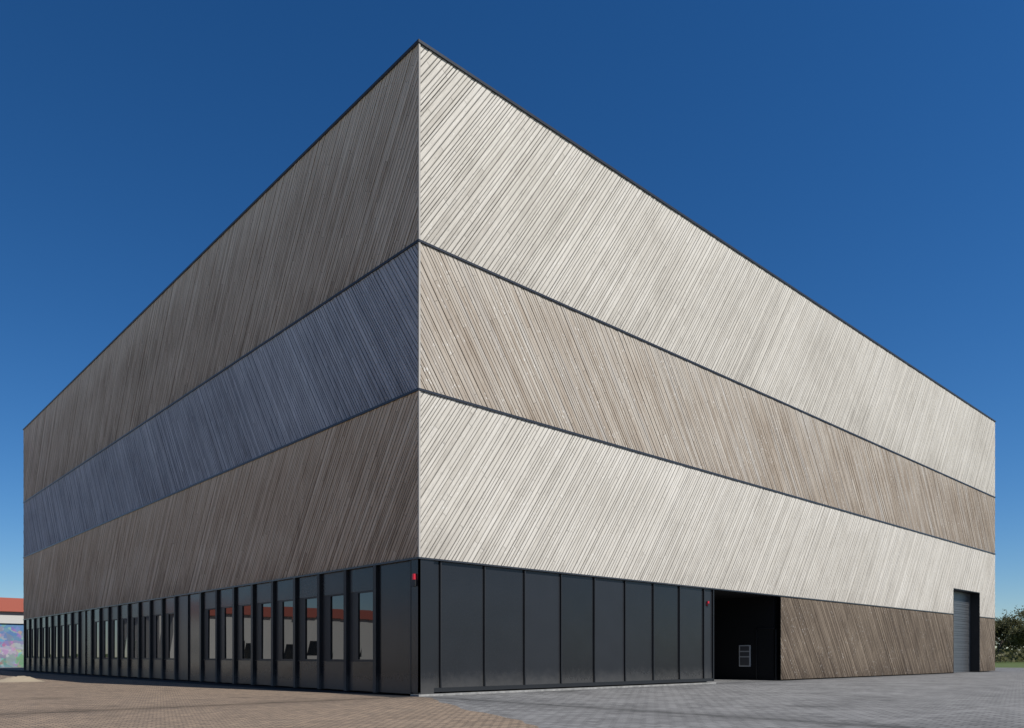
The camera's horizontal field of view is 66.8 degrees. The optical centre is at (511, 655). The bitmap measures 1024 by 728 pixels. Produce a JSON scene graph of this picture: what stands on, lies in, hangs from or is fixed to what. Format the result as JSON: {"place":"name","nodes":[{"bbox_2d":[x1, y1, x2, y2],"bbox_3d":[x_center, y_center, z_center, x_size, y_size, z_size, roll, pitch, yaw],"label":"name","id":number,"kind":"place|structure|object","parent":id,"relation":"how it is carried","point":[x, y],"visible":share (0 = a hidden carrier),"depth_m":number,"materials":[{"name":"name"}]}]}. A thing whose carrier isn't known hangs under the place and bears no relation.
{"place":"outdoors","nodes":[
{"label":"outdoors","id":0,"kind":"place"},
{"bbox_2d":[0,623,23,666],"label":"graffiti hall walls","id":1,"kind":"structure","parent":0,"point":[11,645],"depth_m":76.34,"materials":[{"name":"multicoloured paint"}]},
{"bbox_2d":[0,597,23,611],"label":"tiled roof","id":2,"kind":"structure","parent":1,"relation":"on","point":[11,604],"depth_m":78.63,"materials":[{"name":"orange tile"}]},
{"bbox_2d":[0,611,23,623],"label":"hall fascia","id":3,"kind":"structure","parent":1,"relation":"attached to","point":[13,617],"depth_m":76.27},
{"bbox_2d":[0,661,1023,727],"bbox_3d":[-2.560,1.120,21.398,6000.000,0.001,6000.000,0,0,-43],"label":"ground","id":4,"kind":"structure","parent":0,"point":[990,699],"depth_m":17.51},
{"bbox_2d":[0,676,44,681],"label":"sand heap","id":5,"kind":"object","parent":4,"relation":"on","point":[20,679],"visible":0.91,"depth_m":33.52,"materials":[{"name":"beige sand"}]},
{"bbox_2d":[25,559,433,693],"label":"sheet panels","id":6,"kind":"object","parent":4,"relation":"on","point":[393,627],"visible":0.78,"depth_m":26.26,"materials":[{"name":"grey metal"}]},
{"bbox_2d":[26,590,372,661],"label":"window frames","id":7,"kind":"structure","parent":6,"relation":"in","point":[353,627],"depth_m":30.10,"materials":[{"name":"black metal"}]},
{"bbox_2d":[28,592,372,659],"bbox_3d":[-19.976,-0.905,40.352,0.014,2.130,46.920,0,0,-43],"label":"window glazing","id":8,"kind":"structure","parent":7,"relation":"in","point":[366,625],"depth_m":28.33,"materials":[{"name":"grey glass"}]},
{"bbox_2d":[24,565,380,692],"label":"vertical fins","id":9,"kind":"object","parent":6,"relation":"attached to","point":[345,630],"depth_m":30.41,"materials":[{"name":"black metal"}]},
{"bbox_2d":[85,559,420,693],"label":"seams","id":10,"kind":"object","parent":6,"relation":"attached to","point":[410,631],"visible":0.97,"depth_m":21.73,"materials":[{"name":"black metal"}]},
{"bbox_2d":[411,574,416,585],"bbox_3d":[-2.704,-2.100,21.538,0.150,0.380,0.200,0,0,-43],"label":"alarm beacon","id":11,"kind":"object","parent":6,"relation":"attached to","point":[413,581],"visible":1,"depth_m":21.47,"materials":[{"name":"red plastic"}]},
{"bbox_2d":[411,559,711,692],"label":"dark wall panels","id":12,"kind":"object","parent":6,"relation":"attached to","point":[462,625],"visible":0.87,"depth_m":25.16,"materials":[{"name":"grey metal"}]},
{"bbox_2d":[418,559,713,692],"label":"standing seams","id":13,"kind":"object","parent":12,"relation":"attached to","point":[524,686],"visible":1,"depth_m":25.27,"materials":[{"name":"black metal"}]},
{"bbox_2d":[44,58,983,693],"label":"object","id":14,"kind":"object","parent":4,"relation":"on","point":[738,618],"visible":0.09,"depth_m":36.02,"materials":[{"name":"black"}]},
{"bbox_2d":[23,45,417,501],"bbox_3d":[-19.540,-14.170,39.747,0.043,5.420,50.000,0,0,-43],"label":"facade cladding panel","id":15,"kind":"object","parent":14,"relation":"attached to","point":[332,212],"visible":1,"depth_m":28.41,"materials":[{"name":"brown wood"}]},
{"bbox_2d":[23,391,417,618],"bbox_3d":[-19.540,-5.015,39.747,0.043,4.590,50.000,0,0,-43],"label":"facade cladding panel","id":16,"kind":"object","parent":14,"relation":"attached to","point":[344,495],"visible":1,"depth_m":28.43,"materials":[{"name":"brown wood"}]},
{"bbox_2d":[23,244,417,556],"bbox_3d":[-19.540,-9.385,39.747,0.043,4.030,50.000,0,0,-43],"label":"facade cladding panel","id":17,"kind":"object","parent":14,"relation":"attached to","point":[350,351],"visible":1,"depth_m":28.43,"materials":[{"name":"grey wood"}]},
{"bbox_2d":[418,43,420,556],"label":"trim","id":18,"kind":"structure","parent":14,"relation":"attached to","point":[419,299],"depth_m":21.38,"materials":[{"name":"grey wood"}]},
{"bbox_2d":[23,239,995,619],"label":"horizontal trim bands","id":19,"kind":"object","parent":14,"relation":"on","point":[417,241],"visible":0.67,"depth_m":28.27,"materials":[{"name":"black metal"}]},
{"bbox_2d":[421,46,994,495],"bbox_3d":[16.144,-14.170,38.730,51.000,5.420,0.043,0,0,-43],"label":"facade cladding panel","id":20,"kind":"object","parent":14,"relation":"attached to","point":[637,262],"visible":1,"depth_m":28.39,"materials":[{"name":"grey wood"}]},
{"bbox_2d":[421,391,994,617],"bbox_3d":[16.144,-5.015,38.730,51.000,4.590,0.043,0,0,-43],"label":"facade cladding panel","id":21,"kind":"object","parent":14,"relation":"attached to","point":[500,489],"visible":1,"depth_m":28.22,"materials":[{"name":"grey wood"}]},
{"bbox_2d":[421,243,994,552],"bbox_3d":[16.144,-9.385,38.730,51.000,4.030,0.043,0,0,-43],"label":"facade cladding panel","id":22,"kind":"object","parent":14,"relation":"attached to","point":[488,340],"visible":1,"depth_m":28.31,"materials":[{"name":"brown wood"}]},
{"bbox_2d":[739,645,750,666],"bbox_3d":[10.880,0.000,36.283,0.050,1.000,0.580,0,0,-43],"label":"window frame","id":23,"kind":"object","parent":14,"relation":"attached to","point":[749,651],"visible":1,"depth_m":36.19,"materials":[{"name":"silver metal"}]},
{"bbox_2d":[740,646,748,665],"bbox_3d":[10.859,0.000,36.264,0.006,0.900,0.480,0,0,-43],"label":"window pane","id":24,"kind":"structure","parent":23,"relation":"attached to","point":[744,660],"depth_m":36.26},
{"bbox_2d":[780,596,994,679],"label":"timber panel","id":25,"kind":"structure","parent":14,"relation":"attached to","point":[822,639],"depth_m":40.99,"materials":[{"name":"brown wood"}]},
{"bbox_2d":[410,682,715,696],"bbox_3d":[2.699,1.093,26.404,14.680,0.055,0.400,0,0,-43],"label":"concrete footing","id":26,"kind":"object","parent":4,"relation":"on","point":[514,691],"visible":1,"depth_m":24.83,"materials":[{"name":"grey concrete"}]},
{"bbox_2d":[756,628,776,679],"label":"entrance door frames","id":27,"kind":"structure","parent":4,"relation":"on","point":[775,651],"depth_m":35.13,"materials":[{"name":"black metal"}]},
{"bbox_2d":[951,588,979,672],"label":"door frame","id":28,"kind":"object","parent":4,"relation":"on","point":[974,631],"visible":0.6,"depth_m":53.88,"materials":[{"name":"black metal"}]},
{"bbox_2d":[954,591,969,672],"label":"sectional door","id":29,"kind":"structure","parent":28,"relation":"in","point":[961,632],"depth_m":53.11,"materials":[{"name":"metal"}]},
{"bbox_2d":[995,640,1023,662],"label":"hedge scrub","id":30,"kind":"object","parent":4,"relation":"on","point":[1007,654],"visible":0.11,"depth_m":127.27,"materials":[{"name":"green plant"}]},
{"bbox_2d":[995,610,1023,659],"bbox_3d":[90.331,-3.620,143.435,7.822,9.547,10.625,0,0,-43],"label":"tree","id":31,"kind":"object","parent":4,"relation":"on","point":[1000,628],"visible":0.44,"depth_m":142.44,"materials":[{"name":"green plant"}]},
{"bbox_2d":[1002,623,1023,646],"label":"tree","id":32,"kind":"object","parent":4,"relation":"on","point":[1017,635],"visible":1,"depth_m":120.39,"materials":[{"name":"green plant"}]},
{"bbox_2d":[1003,628,1023,650],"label":"tree","id":33,"kind":"object","parent":4,"relation":"on","point":[1012,642],"visible":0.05,"depth_m":141.18,"materials":[{"name":"green plant"}]},
{"bbox_2d":[1011,606,1023,622],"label":"tree","id":34,"kind":"object","parent":4,"relation":"on","point":[1021,613],"visible":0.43,"depth_m":156.09,"materials":[{"name":"green plant"}]},
{"bbox_2d":[0,0,1023,648],"label":"sky","id":35,"kind":"structure","parent":0,"point":[868,155],"materials":[{"name":"blue"}]},
{"label":"roof deck","id":36,"kind":"object","parent":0,"visible":0},
{"bbox_2d":[23,39,995,429],"bbox_3d":[-0.837,-16.910,57.042,51.075,0.080,50.075,0,0,-43],"label":"parapet cap","id":37,"kind":"object","parent":36,"relation":"on","point":[393,65],"visible":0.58,"depth_m":28.09,"materials":[{"name":"black metal"}]}
]}

